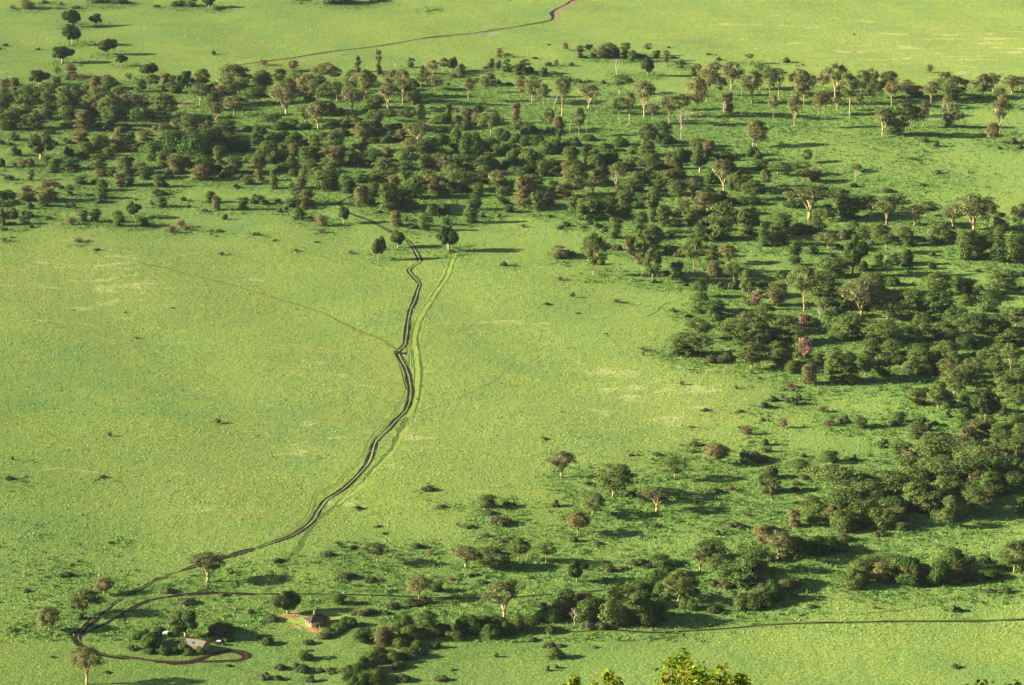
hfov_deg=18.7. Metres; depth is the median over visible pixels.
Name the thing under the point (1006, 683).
leafy tree
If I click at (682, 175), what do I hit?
thicket shrub
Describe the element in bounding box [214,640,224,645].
parked truck
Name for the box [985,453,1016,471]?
thicket shrub
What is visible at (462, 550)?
umbrella acacia
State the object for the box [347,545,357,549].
shrub
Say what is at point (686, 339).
bushy acacia
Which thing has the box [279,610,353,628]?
trodden grass
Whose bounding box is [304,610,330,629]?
cottage
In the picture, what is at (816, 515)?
thicket shrub
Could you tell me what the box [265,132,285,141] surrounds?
thicket shrub
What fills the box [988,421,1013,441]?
bushy acacia
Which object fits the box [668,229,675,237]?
bushy acacia
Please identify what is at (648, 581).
thicket shrub
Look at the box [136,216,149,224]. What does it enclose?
bushy acacia
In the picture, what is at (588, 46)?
fig tree
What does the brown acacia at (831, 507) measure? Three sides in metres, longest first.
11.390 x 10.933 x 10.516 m
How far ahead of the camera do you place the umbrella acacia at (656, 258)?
1921.52 m
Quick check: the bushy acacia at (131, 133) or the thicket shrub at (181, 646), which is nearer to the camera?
the thicket shrub at (181, 646)
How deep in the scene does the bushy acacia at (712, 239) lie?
2036.85 m
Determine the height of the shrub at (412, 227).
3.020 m
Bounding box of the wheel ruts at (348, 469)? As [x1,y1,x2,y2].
[277,387,406,538]
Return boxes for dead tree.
[607,171,623,191]
[677,111,688,142]
[743,127,761,146]
[940,102,947,125]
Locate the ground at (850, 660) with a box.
[0,0,1023,684]
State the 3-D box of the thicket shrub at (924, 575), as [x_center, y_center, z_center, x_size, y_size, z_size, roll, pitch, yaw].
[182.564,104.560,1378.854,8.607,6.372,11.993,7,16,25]
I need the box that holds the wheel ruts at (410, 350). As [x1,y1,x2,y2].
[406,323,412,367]
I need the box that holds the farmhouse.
[175,638,209,651]
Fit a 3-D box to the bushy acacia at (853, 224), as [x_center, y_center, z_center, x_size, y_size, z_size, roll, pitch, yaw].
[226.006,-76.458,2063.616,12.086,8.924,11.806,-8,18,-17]
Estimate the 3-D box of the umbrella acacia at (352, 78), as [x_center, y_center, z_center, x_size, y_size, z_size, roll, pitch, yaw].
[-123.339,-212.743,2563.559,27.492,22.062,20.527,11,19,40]
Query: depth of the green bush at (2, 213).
2105.04 m
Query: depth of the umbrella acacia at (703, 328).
1788.83 m
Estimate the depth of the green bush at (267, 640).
1301.33 m
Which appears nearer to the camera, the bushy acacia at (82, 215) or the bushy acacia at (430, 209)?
the bushy acacia at (82, 215)
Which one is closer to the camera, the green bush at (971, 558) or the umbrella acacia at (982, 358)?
the green bush at (971, 558)
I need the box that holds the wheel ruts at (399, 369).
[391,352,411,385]
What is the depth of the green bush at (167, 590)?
1363.31 m
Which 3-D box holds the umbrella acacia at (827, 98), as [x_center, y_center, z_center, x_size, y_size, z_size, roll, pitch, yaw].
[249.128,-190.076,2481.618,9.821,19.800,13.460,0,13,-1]
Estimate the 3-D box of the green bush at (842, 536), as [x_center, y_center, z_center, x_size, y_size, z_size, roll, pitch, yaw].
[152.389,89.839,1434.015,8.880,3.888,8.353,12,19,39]
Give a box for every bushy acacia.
[0,86,15,94]
[0,93,13,113]
[0,112,16,130]
[6,108,22,128]
[7,86,23,103]
[13,85,35,116]
[17,216,30,224]
[24,111,44,129]
[27,86,41,104]
[33,82,57,102]
[35,195,48,205]
[36,88,58,119]
[42,156,51,162]
[47,158,61,168]
[50,76,62,83]
[52,84,78,107]
[52,104,78,127]
[61,157,80,169]
[64,184,75,195]
[65,85,86,107]
[70,175,86,184]
[75,141,93,152]
[75,209,90,221]
[79,93,100,116]
[85,86,112,95]
[87,208,101,221]
[89,134,107,152]
[90,153,109,169]
[93,188,109,198]
[96,179,107,190]
[97,168,107,176]
[100,105,121,125]
[101,77,121,88]
[102,147,113,155]
[105,168,116,176]
[109,86,128,102]
[111,210,125,226]
[122,166,133,176]
[123,176,135,185]
[124,131,138,143]
[129,168,137,175]
[132,162,147,171]
[133,79,147,92]
[135,165,155,179]
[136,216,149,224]
[137,140,163,160]
[144,108,155,121]
[152,174,163,187]
[153,196,168,207]
[154,149,170,167]
[156,128,184,152]
[162,169,175,177]
[163,81,185,92]
[178,115,205,132]
[183,0,196,6]
[186,154,216,172]
[203,191,218,203]
[211,145,227,163]
[213,118,239,131]
[219,155,243,174]
[228,132,250,152]
[235,197,250,209]
[239,174,256,184]
[251,194,266,203]
[254,140,278,154]
[254,149,269,162]
[269,169,279,189]
[284,156,299,170]
[285,198,296,207]
[286,134,298,139]
[287,168,298,176]
[289,186,302,204]
[289,207,307,219]
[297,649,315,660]
[298,146,317,160]
[299,201,308,209]
[300,158,318,168]
[306,167,322,179]
[309,141,322,160]
[310,169,342,190]
[319,146,330,155]
[330,593,346,604]
[336,667,354,680]
[338,174,354,193]
[343,143,362,158]
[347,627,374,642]
[348,183,356,193]
[352,170,369,182]
[355,121,371,151]
[358,149,388,166]
[361,94,387,106]
[363,190,376,205]
[367,182,380,197]
[368,170,381,181]
[373,157,397,170]
[377,180,399,210]
[386,197,401,210]
[391,185,419,209]
[394,146,418,170]
[399,174,431,197]
[401,170,414,179]
[404,86,423,101]
[405,57,414,67]
[412,103,426,119]
[413,138,431,155]
[414,168,435,176]
[417,212,432,229]
[418,153,436,167]
[419,65,426,72]
[423,137,446,153]
[426,205,435,215]
[428,580,443,591]
[433,181,452,198]
[437,172,451,181]
[439,168,482,193]
[440,217,452,224]
[445,102,452,115]
[448,115,462,127]
[451,153,476,171]
[455,64,466,74]
[463,202,479,223]
[465,195,483,209]
[468,154,498,170]
[470,182,484,196]
[471,169,488,183]
[476,494,498,508]
[481,72,497,85]
[490,613,508,626]
[493,185,513,205]
[500,59,513,71]
[502,204,514,212]
[504,182,512,191]
[510,63,522,74]
[518,59,531,73]
[530,188,545,210]
[534,160,554,176]
[542,195,555,206]
[543,647,566,659]
[544,180,560,198]
[545,588,578,606]
[554,130,562,138]
[562,196,578,213]
[573,206,590,219]
[576,194,604,221]
[594,203,608,217]
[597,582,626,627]
[601,42,616,58]
[606,217,623,238]
[615,189,637,216]
[619,42,630,57]
[627,50,637,61]
[632,228,660,252]
[633,210,648,226]
[634,225,646,236]
[637,140,659,155]
[640,224,667,247]
[641,188,663,222]
[650,178,674,196]
[653,50,660,57]
[654,203,674,225]
[667,337,687,356]
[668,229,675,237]
[668,261,684,280]
[668,332,706,357]
[670,208,683,226]
[688,291,710,313]
[689,65,697,74]
[690,223,708,240]
[694,537,730,562]
[699,299,730,317]
[701,201,738,241]
[702,256,719,268]
[705,244,719,256]
[708,235,718,242]
[708,313,726,330]
[709,191,723,204]
[710,153,739,169]
[710,561,754,587]
[714,190,728,201]
[720,350,733,359]
[729,556,764,590]
[737,204,761,235]
[738,269,753,284]
[739,545,774,572]
[748,311,774,330]
[751,158,769,170]
[755,280,769,296]
[756,221,770,246]
[756,472,777,492]
[757,586,776,597]
[764,551,776,562]
[765,325,784,342]
[767,224,793,246]
[768,212,792,225]
[768,314,799,335]
[768,347,794,364]
[775,535,814,555]
[781,323,809,341]
[784,360,799,374]
[786,242,803,265]
[789,458,810,471]
[792,339,811,358]
[797,495,825,511]
[804,270,844,301]
[805,218,828,234]
[813,256,851,276]
[816,306,845,331]
[819,449,839,462]
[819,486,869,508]
[823,347,845,382]
[826,361,862,385]
[829,315,842,327]
[830,311,866,341]
[833,193,868,219]
[834,285,856,308]
[844,220,861,232]
[844,558,874,578]
[849,513,864,527]
[850,415,869,428]
[850,478,890,506]
[852,472,880,490]
[853,225,870,239]
[857,336,890,356]
[860,553,883,568]
[868,470,882,484]
[869,224,885,239]
[869,252,883,269]
[873,353,896,378]
[875,469,903,487]
[877,472,914,501]
[878,494,907,510]
[879,553,891,566]
[881,554,902,569]
[884,117,904,134]
[884,439,913,456]
[888,477,925,498]
[889,453,920,470]
[891,410,906,422]
[896,522,910,530]
[897,248,914,265]
[897,479,931,514]
[898,463,932,488]
[899,232,917,246]
[903,422,928,438]
[904,387,927,406]
[905,322,928,340]
[907,85,923,97]
[909,433,959,459]
[911,416,926,424]
[913,456,940,478]
[916,489,944,514]
[918,288,956,320]
[919,459,967,486]
[924,221,955,243]
[928,474,967,501]
[929,349,940,364]
[932,546,974,572]
[939,84,965,101]
[939,390,957,407]
[941,343,956,356]
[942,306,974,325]
[944,226,958,239]
[946,439,989,461]
[950,275,969,295]
[951,453,993,481]
[954,407,976,429]
[955,228,982,260]
[957,294,973,305]
[958,394,976,410]
[963,278,979,292]
[968,431,986,443]
[969,236,991,260]
[972,470,1005,497]
[975,289,1001,312]
[977,230,997,244]
[981,423,993,437]
[986,313,1010,329]
[988,371,1011,392]
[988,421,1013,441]
[990,239,1008,261]
[992,225,1007,239]
[1000,469,1023,486]
[1002,230,1023,242]
[1002,268,1021,290]
[1003,233,1023,263]
[1004,413,1023,432]
[1011,498,1023,513]
[1013,539,1023,571]
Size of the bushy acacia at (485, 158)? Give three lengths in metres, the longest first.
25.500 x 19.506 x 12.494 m
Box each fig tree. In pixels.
[27,133,54,159]
[28,70,50,83]
[51,45,75,62]
[61,9,81,23]
[61,23,80,44]
[88,13,102,25]
[97,38,117,53]
[115,54,127,65]
[125,201,141,217]
[139,62,158,74]
[168,610,199,636]
[176,71,194,87]
[202,0,214,7]
[265,150,288,163]
[270,589,301,613]
[338,206,349,223]
[372,235,385,260]
[390,229,404,247]
[435,224,458,249]
[447,56,457,71]
[567,559,588,581]
[582,44,592,50]
[640,57,654,75]
[689,143,712,172]
[843,232,869,275]
[969,390,1002,418]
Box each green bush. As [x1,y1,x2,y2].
[0,157,5,166]
[0,201,9,206]
[0,208,5,217]
[0,216,5,225]
[3,175,14,180]
[5,207,18,217]
[6,200,20,204]
[8,131,19,140]
[9,146,21,155]
[21,210,34,217]
[26,202,34,208]
[27,158,34,165]
[42,129,54,133]
[51,139,58,145]
[64,139,75,143]
[64,146,74,156]
[69,202,76,207]
[75,612,83,620]
[76,152,86,158]
[92,122,102,129]
[92,199,105,203]
[102,124,112,131]
[120,123,131,129]
[142,648,156,653]
[151,124,158,129]
[151,188,167,196]
[161,586,174,593]
[162,180,168,186]
[218,169,231,177]
[223,633,234,641]
[249,194,256,203]
[259,199,268,204]
[259,671,270,680]
[261,636,274,645]
[265,614,277,621]
[273,663,287,670]
[273,674,282,680]
[288,183,297,188]
[292,662,299,668]
[295,664,308,673]
[301,639,314,644]
[303,674,314,682]
[318,632,331,639]
[336,572,353,580]
[380,124,393,134]
[385,602,400,609]
[396,673,410,682]
[406,598,423,606]
[420,597,433,604]
[429,641,440,648]
[437,203,450,214]
[487,61,493,67]
[493,59,500,67]
[534,602,549,607]
[539,67,547,76]
[545,625,556,633]
[550,500,559,507]
[563,221,570,226]
[566,249,575,255]
[569,536,578,541]
[580,620,594,629]
[594,222,602,227]
[594,622,610,630]
[602,563,616,571]
[611,245,622,250]
[612,47,619,57]
[628,558,651,568]
[659,271,671,275]
[662,245,676,254]
[673,251,681,256]
[686,215,711,225]
[705,354,717,362]
[706,605,722,613]
[707,580,719,586]
[715,529,720,535]
[717,281,727,289]
[717,580,734,588]
[723,355,732,362]
[726,522,743,528]
[728,279,739,289]
[739,450,769,463]
[744,300,754,304]
[752,583,765,590]
[761,402,768,407]
[762,438,768,444]
[763,465,778,477]
[767,395,777,401]
[770,525,780,531]
[782,57,790,62]
[783,552,793,558]
[784,397,798,405]
[794,393,801,400]
[806,245,818,253]
[830,243,844,249]
[836,532,853,541]
[837,228,850,239]
[837,416,849,423]
[850,454,857,460]
[867,239,874,245]
[875,439,889,447]
[887,419,899,425]
[914,235,925,241]
[923,422,930,430]
[928,262,936,268]
[933,139,939,146]
[935,512,952,521]
[945,411,951,417]
[951,434,966,443]
[951,604,961,612]
[967,556,975,561]
[976,284,982,290]
[977,556,991,563]
[999,404,1006,415]
[1002,486,1021,494]
[1010,137,1017,144]
[1015,144,1023,149]
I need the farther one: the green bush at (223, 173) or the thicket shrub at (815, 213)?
the green bush at (223, 173)
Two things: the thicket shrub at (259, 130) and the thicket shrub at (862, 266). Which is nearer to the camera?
the thicket shrub at (862, 266)
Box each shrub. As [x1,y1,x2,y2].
[0,189,16,199]
[4,476,15,480]
[19,114,31,123]
[45,167,58,172]
[57,572,73,577]
[65,167,76,172]
[85,0,111,2]
[85,76,102,85]
[110,0,127,3]
[116,106,135,114]
[125,644,137,651]
[130,628,149,639]
[139,632,160,648]
[151,626,166,637]
[159,645,167,655]
[167,648,180,654]
[169,0,185,6]
[173,124,228,156]
[173,139,180,151]
[176,113,191,120]
[177,641,188,650]
[178,598,196,604]
[181,648,193,655]
[185,150,194,155]
[195,150,205,156]
[196,646,204,654]
[197,125,206,131]
[199,115,211,121]
[207,621,235,637]
[208,82,218,87]
[210,164,223,171]
[212,6,222,9]
[221,133,236,151]
[223,130,235,134]
[232,184,241,188]
[241,125,252,132]
[243,153,254,159]
[249,133,265,143]
[252,127,267,134]
[255,113,281,121]
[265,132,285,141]
[270,121,290,130]
[272,558,283,562]
[273,160,288,171]
[276,118,299,128]
[278,130,291,135]
[286,131,301,141]
[289,137,304,145]
[295,122,312,129]
[298,166,312,178]
[302,95,315,103]
[302,216,313,220]
[303,136,319,145]
[314,667,325,672]
[318,132,330,140]
[318,157,330,165]
[319,550,333,556]
[320,627,341,635]
[321,120,340,129]
[322,0,353,4]
[324,102,337,110]
[325,667,337,673]
[328,107,345,116]
[330,127,349,136]
[331,621,349,632]
[338,119,356,127]
[339,616,357,628]
[343,114,356,120]
[343,662,365,677]
[344,158,359,165]
[345,671,369,684]
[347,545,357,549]
[349,611,358,614]
[355,656,378,669]
[356,646,388,664]
[358,608,378,615]
[361,667,386,684]
[362,104,379,111]
[364,576,376,582]
[367,136,377,143]
[368,645,385,650]
[369,128,381,137]
[370,121,382,128]
[373,171,390,182]
[378,135,393,143]
[381,610,390,614]
[383,647,405,663]
[385,130,397,135]
[390,123,402,128]
[390,134,402,140]
[390,634,411,648]
[392,660,405,670]
[393,614,416,631]
[397,623,426,641]
[399,645,421,660]
[406,97,419,104]
[407,78,419,86]
[407,225,419,228]
[408,640,425,649]
[409,543,425,549]
[416,624,443,638]
[421,486,434,490]
[425,125,447,132]
[428,114,449,123]
[431,133,448,143]
[432,675,447,681]
[435,504,446,508]
[436,622,453,635]
[442,113,451,120]
[444,629,465,641]
[448,123,462,152]
[454,119,471,130]
[454,613,481,636]
[457,130,485,156]
[463,524,474,528]
[472,105,487,111]
[473,614,492,627]
[474,115,491,125]
[478,622,503,639]
[480,509,495,514]
[480,533,491,537]
[481,137,496,147]
[486,159,502,170]
[488,143,500,152]
[488,515,512,526]
[491,128,511,140]
[497,142,516,150]
[497,537,514,542]
[499,143,521,154]
[500,155,520,165]
[500,621,515,636]
[502,155,515,168]
[506,147,522,157]
[507,166,527,175]
[508,132,521,143]
[508,611,524,633]
[511,120,523,129]
[518,147,544,163]
[519,135,529,145]
[520,122,533,130]
[520,125,538,134]
[521,159,534,165]
[521,163,539,172]
[522,614,542,626]
[528,134,539,145]
[530,137,541,145]
[533,606,545,615]
[537,140,549,152]
[538,608,552,623]
[541,137,563,154]
[542,604,576,623]
[542,642,555,648]
[543,126,555,133]
[545,160,558,170]
[548,165,564,176]
[559,159,589,169]
[561,139,573,150]
[568,136,582,146]
[570,167,588,179]
[572,595,605,622]
[574,596,586,606]
[580,146,592,156]
[582,134,596,140]
[582,481,594,485]
[584,153,607,163]
[588,173,607,186]
[593,167,610,176]
[593,540,602,544]
[595,597,603,608]
[599,142,614,151]
[600,195,616,205]
[604,148,618,163]
[612,136,627,146]
[614,603,636,626]
[615,584,636,602]
[617,177,644,192]
[620,159,634,170]
[622,579,651,592]
[623,155,640,166]
[624,491,638,496]
[624,600,635,609]
[626,145,638,154]
[627,595,668,626]
[630,200,646,208]
[630,590,652,600]
[632,192,649,200]
[636,53,646,57]
[636,575,660,589]
[640,169,653,183]
[641,152,659,162]
[645,554,681,567]
[648,173,662,185]
[648,569,668,578]
[649,523,661,527]
[651,161,668,170]
[652,578,675,598]
[653,609,668,621]
[654,133,676,144]
[655,559,676,574]
[668,155,682,168]
[669,147,687,161]
[672,167,685,179]
[674,60,685,64]
[678,596,698,611]
[684,149,692,160]
[686,208,708,217]
[688,440,700,446]
[701,186,713,191]
[703,168,723,184]
[708,487,721,493]
[719,197,736,205]
[725,173,744,191]
[731,592,762,611]
[732,332,750,346]
[733,195,762,204]
[745,218,760,224]
[746,146,757,156]
[749,289,761,305]
[751,591,774,608]
[753,150,762,160]
[763,344,783,356]
[765,578,784,602]
[769,340,789,349]
[777,221,789,230]
[781,198,806,207]
[787,222,808,234]
[787,333,810,346]
[790,486,799,491]
[791,482,802,485]
[795,313,821,326]
[797,336,814,358]
[798,313,810,326]
[798,475,811,480]
[800,502,839,526]
[803,534,839,556]
[806,604,815,608]
[811,353,826,364]
[812,209,825,217]
[827,288,838,297]
[827,325,850,341]
[828,538,849,552]
[829,507,858,533]
[838,351,856,365]
[839,567,870,590]
[843,496,878,522]
[849,182,857,187]
[854,259,868,272]
[857,521,874,530]
[858,303,877,311]
[860,506,897,530]
[871,529,885,536]
[881,187,893,192]
[882,571,893,580]
[885,276,900,286]
[886,253,912,265]
[888,553,926,581]
[889,354,907,364]
[891,570,926,587]
[896,350,909,358]
[903,342,929,350]
[905,338,921,344]
[915,362,936,375]
[920,138,928,142]
[921,574,928,584]
[926,556,952,586]
[929,502,959,520]
[934,354,944,364]
[935,362,945,373]
[950,569,972,583]
[950,664,961,668]
[955,336,976,350]
[960,478,979,494]
[970,351,977,359]
[972,569,1002,582]
[984,588,995,592]
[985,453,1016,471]
[998,587,1012,594]
[1006,472,1023,489]
[1012,457,1023,473]
[1013,330,1023,345]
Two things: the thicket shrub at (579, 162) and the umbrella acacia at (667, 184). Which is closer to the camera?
the umbrella acacia at (667, 184)
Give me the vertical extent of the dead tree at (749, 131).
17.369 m
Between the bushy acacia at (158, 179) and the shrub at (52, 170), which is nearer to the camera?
the bushy acacia at (158, 179)
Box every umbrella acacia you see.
[4,107,19,113]
[36,605,59,630]
[52,66,61,75]
[63,588,106,614]
[67,645,107,684]
[85,93,110,117]
[92,576,113,593]
[96,94,124,112]
[114,92,144,116]
[121,72,131,78]
[127,107,144,126]
[135,93,153,110]
[144,74,160,83]
[147,93,181,118]
[183,83,213,105]
[184,551,229,582]
[194,68,210,83]
[205,94,218,103]
[205,97,217,109]
[205,101,222,120]
[210,84,230,99]
[214,63,255,95]
[221,95,249,115]
[225,84,240,96]
[242,86,265,104]
[247,155,266,169]
[248,86,268,103]
[250,71,272,85]
[252,69,272,79]
[256,76,273,87]
[263,81,301,115]
[265,141,278,150]
[271,68,286,80]
[279,138,295,149]
[280,77,294,89]
[284,68,303,83]
[287,60,299,68]
[294,105,313,121]
[295,73,318,94]
[304,99,329,129]
[306,78,323,97]
[307,134,319,143]
[309,62,336,84]
[315,74,325,81]
[315,81,336,98]
[322,133,346,145]
[323,162,341,172]
[325,81,342,101]
[328,66,342,80]
[339,85,362,113]
[342,77,354,85]
[344,69,358,86]
[348,152,359,166]
[349,72,377,95]
[357,69,374,100]
[357,542,390,562]
[362,109,384,124]
[377,83,401,110]
[382,108,395,120]
[383,68,404,97]
[384,167,398,174]
[392,69,412,103]
[395,137,424,150]
[397,106,417,127]
[402,122,435,138]
[403,574,433,598]
[406,92,419,106]
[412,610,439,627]
[415,74,425,83]
[423,152,448,168]
[424,60,441,71]
[424,75,445,89]
[438,57,448,66]
[441,163,466,174]
[450,544,483,567]
[464,77,475,100]
[466,545,515,569]
[476,107,503,134]
[476,163,492,178]
[477,580,525,617]
[478,76,489,91]
[488,170,511,189]
[489,176,508,186]
[506,537,531,561]
[514,75,525,96]
[514,181,537,192]
[516,173,546,185]
[518,75,542,103]
[532,542,556,563]
[535,83,552,105]
[542,107,554,126]
[544,450,576,477]
[553,76,571,115]
[561,43,568,48]
[561,163,588,177]
[562,145,580,159]
[562,177,587,195]
[565,511,590,534]
[572,107,586,135]
[575,591,594,598]
[577,83,601,108]
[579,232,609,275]
[580,491,606,515]
[581,176,607,193]
[588,153,604,168]
[591,461,636,497]
[608,96,626,123]
[608,161,632,181]
[610,74,633,94]
[617,178,643,190]
[622,91,635,123]
[633,80,656,116]
[634,252,646,269]
[635,158,658,169]
[636,486,671,511]
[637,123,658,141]
[642,43,651,49]
[643,246,662,282]
[646,103,660,120]
[651,120,673,146]
[653,455,693,478]
[654,94,681,124]
[660,568,700,601]
[662,178,676,189]
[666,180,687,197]
[673,93,688,109]
[675,200,689,215]
[678,237,712,272]
[682,177,705,199]
[682,317,713,334]
[685,76,709,116]
[685,587,701,597]
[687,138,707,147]
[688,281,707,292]
[688,547,713,572]
[689,334,714,357]
[693,63,701,69]
[700,68,724,102]
[702,442,730,463]
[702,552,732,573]
[705,62,723,71]
[712,158,734,190]
[714,319,765,338]
[715,77,727,94]
[717,244,738,263]
[719,60,746,89]
[723,263,744,278]
[726,209,742,220]
[728,170,753,182]
[732,340,772,368]
[735,310,760,323]
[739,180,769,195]
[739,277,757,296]
[740,69,764,103]
[743,54,753,62]
[745,119,769,146]
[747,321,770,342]
[752,62,770,94]
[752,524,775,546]
[753,302,776,313]
[758,531,799,558]
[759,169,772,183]
[759,477,785,502]
[760,65,776,94]
[766,161,790,174]
[767,94,778,117]
[770,67,792,96]
[773,270,787,280]
[781,161,811,173]
[782,184,839,219]
[784,264,826,310]
[787,96,803,127]
[788,68,805,95]
[789,168,811,181]
[792,70,814,105]
[800,149,812,161]
[801,462,869,487]
[807,74,819,91]
[811,91,826,115]
[813,231,841,248]
[813,296,838,311]
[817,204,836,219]
[818,70,830,89]
[820,91,830,114]
[822,63,848,96]
[827,187,849,199]
[831,95,841,110]
[836,82,848,98]
[836,277,887,317]
[838,71,858,118]
[849,164,861,170]
[855,69,871,93]
[855,93,864,109]
[855,354,876,377]
[857,193,877,213]
[859,271,887,290]
[859,318,916,339]
[859,319,880,337]
[864,79,881,103]
[867,68,879,81]
[868,224,891,235]
[868,296,906,317]
[870,80,890,97]
[870,229,881,244]
[871,196,904,224]
[874,107,894,137]
[874,232,896,251]
[878,339,907,354]
[879,508,898,520]
[880,71,899,82]
[882,193,912,209]
[883,80,900,106]
[884,259,893,273]
[885,100,924,135]
[894,226,913,242]
[894,288,923,317]
[898,79,917,98]
[898,205,927,225]
[900,358,925,380]
[906,345,937,365]
[909,351,931,363]
[912,301,926,312]
[912,312,935,323]
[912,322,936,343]
[916,201,940,215]
[917,101,930,127]
[917,272,954,291]
[919,80,942,103]
[926,380,949,410]
[927,320,961,340]
[929,340,961,352]
[933,71,954,93]
[933,454,954,460]
[936,358,957,368]
[938,368,968,393]
[939,507,957,525]
[941,96,954,107]
[941,105,965,127]
[941,495,961,511]
[942,75,967,93]
[942,204,964,229]
[942,350,962,361]
[947,312,1001,337]
[947,357,963,365]
[951,192,997,231]
[956,363,976,389]
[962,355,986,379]
[962,487,988,511]
[966,379,989,393]
[967,445,998,461]
[967,496,990,515]
[973,73,992,96]
[974,355,994,371]
[974,445,1001,461]
[975,318,1011,342]
[976,347,995,357]
[977,415,996,427]
[978,199,1000,227]
[983,72,1001,91]
[983,343,1009,362]
[983,357,1008,378]
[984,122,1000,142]
[984,272,1012,291]
[989,433,1010,456]
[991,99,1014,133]
[992,86,1006,96]
[992,328,1023,342]
[992,375,1019,399]
[994,538,1023,572]
[995,464,1012,477]
[998,93,1009,103]
[998,434,1023,457]
[999,306,1023,327]
[999,342,1022,369]
[1001,75,1022,94]
[1003,383,1023,410]
[1003,422,1023,440]
[1004,203,1023,231]
[1004,366,1023,383]
[1017,76,1023,90]
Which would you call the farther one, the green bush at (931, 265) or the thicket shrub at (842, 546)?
the green bush at (931, 265)
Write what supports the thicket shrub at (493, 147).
on the ground at (850, 660)
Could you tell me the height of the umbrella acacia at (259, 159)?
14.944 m
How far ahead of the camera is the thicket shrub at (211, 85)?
2601.29 m
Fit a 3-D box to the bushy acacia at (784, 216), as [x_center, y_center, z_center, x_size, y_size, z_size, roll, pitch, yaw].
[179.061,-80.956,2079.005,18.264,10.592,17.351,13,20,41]
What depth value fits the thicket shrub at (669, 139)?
2363.33 m
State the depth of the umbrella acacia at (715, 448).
1550.65 m
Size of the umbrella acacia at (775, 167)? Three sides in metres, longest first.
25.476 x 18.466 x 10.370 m
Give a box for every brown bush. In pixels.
[18,159,27,166]
[65,217,78,224]
[70,73,80,79]
[167,225,177,232]
[177,219,186,227]
[181,225,191,230]
[259,59,267,64]
[716,356,723,362]
[740,425,752,434]
[779,417,787,427]
[785,382,795,386]
[819,406,827,411]
[824,419,835,425]
[926,64,933,72]
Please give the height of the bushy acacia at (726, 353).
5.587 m
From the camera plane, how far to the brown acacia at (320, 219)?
2081.37 m
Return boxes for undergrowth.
[0,0,1023,643]
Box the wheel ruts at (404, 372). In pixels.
[393,351,411,388]
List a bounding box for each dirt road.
[129,650,248,661]
[130,649,251,664]
[548,0,573,20]
[552,0,578,20]
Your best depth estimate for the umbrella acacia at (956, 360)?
1713.41 m
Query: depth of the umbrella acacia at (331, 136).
2323.57 m
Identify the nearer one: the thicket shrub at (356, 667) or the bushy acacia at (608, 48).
the thicket shrub at (356, 667)
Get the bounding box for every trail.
[134,260,395,350]
[137,260,397,350]
[187,108,252,124]
[421,369,505,411]
[430,260,446,295]
[642,299,681,317]
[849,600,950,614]
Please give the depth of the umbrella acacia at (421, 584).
1354.67 m
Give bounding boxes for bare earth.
[276,610,307,618]
[288,624,330,632]
[394,350,408,354]
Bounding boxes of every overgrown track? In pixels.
[263,417,407,592]
[337,426,409,504]
[406,251,458,415]
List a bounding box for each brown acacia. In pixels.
[0,79,9,88]
[7,77,19,85]
[15,185,36,200]
[19,0,36,8]
[25,169,34,180]
[32,179,63,202]
[62,63,79,76]
[67,129,93,142]
[70,110,95,130]
[81,85,90,94]
[87,76,100,88]
[93,168,106,176]
[98,82,110,92]
[99,75,111,81]
[103,135,109,146]
[109,126,134,151]
[113,172,125,186]
[116,156,134,168]
[129,143,142,151]
[136,130,155,142]
[157,125,166,134]
[160,73,169,82]
[165,154,191,173]
[168,76,175,84]
[170,118,181,129]
[186,127,195,132]
[189,163,216,180]
[202,119,213,127]
[211,196,221,210]
[254,169,265,180]
[287,143,304,156]
[293,176,308,188]
[298,188,315,206]
[314,214,327,225]
[319,145,351,166]
[349,117,363,131]
[350,124,372,138]
[352,55,361,71]
[353,183,369,205]
[373,626,391,645]
[375,49,382,74]
[380,146,393,157]
[384,627,396,639]
[386,174,399,184]
[390,210,403,226]
[395,128,407,140]
[422,173,444,192]
[438,155,457,170]
[457,106,476,121]
[471,108,480,119]
[496,48,502,56]
[510,102,520,121]
[513,174,534,207]
[551,116,566,131]
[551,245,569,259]
[555,183,572,199]
[560,160,573,178]
[576,45,584,57]
[585,148,599,156]
[586,156,594,166]
[596,45,606,58]
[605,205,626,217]
[624,236,635,254]
[629,171,644,185]
[660,169,679,182]
[663,50,670,61]
[663,154,672,164]
[689,190,717,213]
[701,140,717,155]
[706,260,724,276]
[717,190,727,199]
[719,92,734,113]
[763,281,791,305]
[778,578,794,591]
[786,508,801,527]
[791,577,802,588]
[798,361,818,383]
[805,168,821,181]
[824,504,843,521]
[859,568,872,584]
[873,560,892,582]
[887,505,907,524]
[898,566,912,580]
[910,567,922,576]
[912,491,934,513]
[920,563,932,573]
[939,364,957,383]
[943,116,952,126]
[947,564,966,584]
[954,486,964,499]
[958,426,976,440]
[964,363,983,383]
[966,418,983,437]
[967,470,982,480]
[982,486,996,506]
[992,212,1008,230]
[1005,437,1023,458]
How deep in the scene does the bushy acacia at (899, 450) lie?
1566.33 m
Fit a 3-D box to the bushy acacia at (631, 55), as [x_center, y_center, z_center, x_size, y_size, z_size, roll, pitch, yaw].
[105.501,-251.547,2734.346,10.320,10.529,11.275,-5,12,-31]
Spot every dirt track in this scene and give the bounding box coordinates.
[70,548,254,658]
[77,548,255,657]
[85,592,255,633]
[238,20,547,64]
[241,19,553,64]
[244,19,554,64]
[254,240,423,547]
[256,591,599,598]
[257,241,420,547]
[261,588,616,598]
[336,195,407,239]
[337,195,407,239]
[558,618,1023,632]
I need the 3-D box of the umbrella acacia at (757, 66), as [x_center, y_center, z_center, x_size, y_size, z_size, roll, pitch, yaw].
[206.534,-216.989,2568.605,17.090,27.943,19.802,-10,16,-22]
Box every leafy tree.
[561,669,623,684]
[654,647,752,684]
[966,679,1021,684]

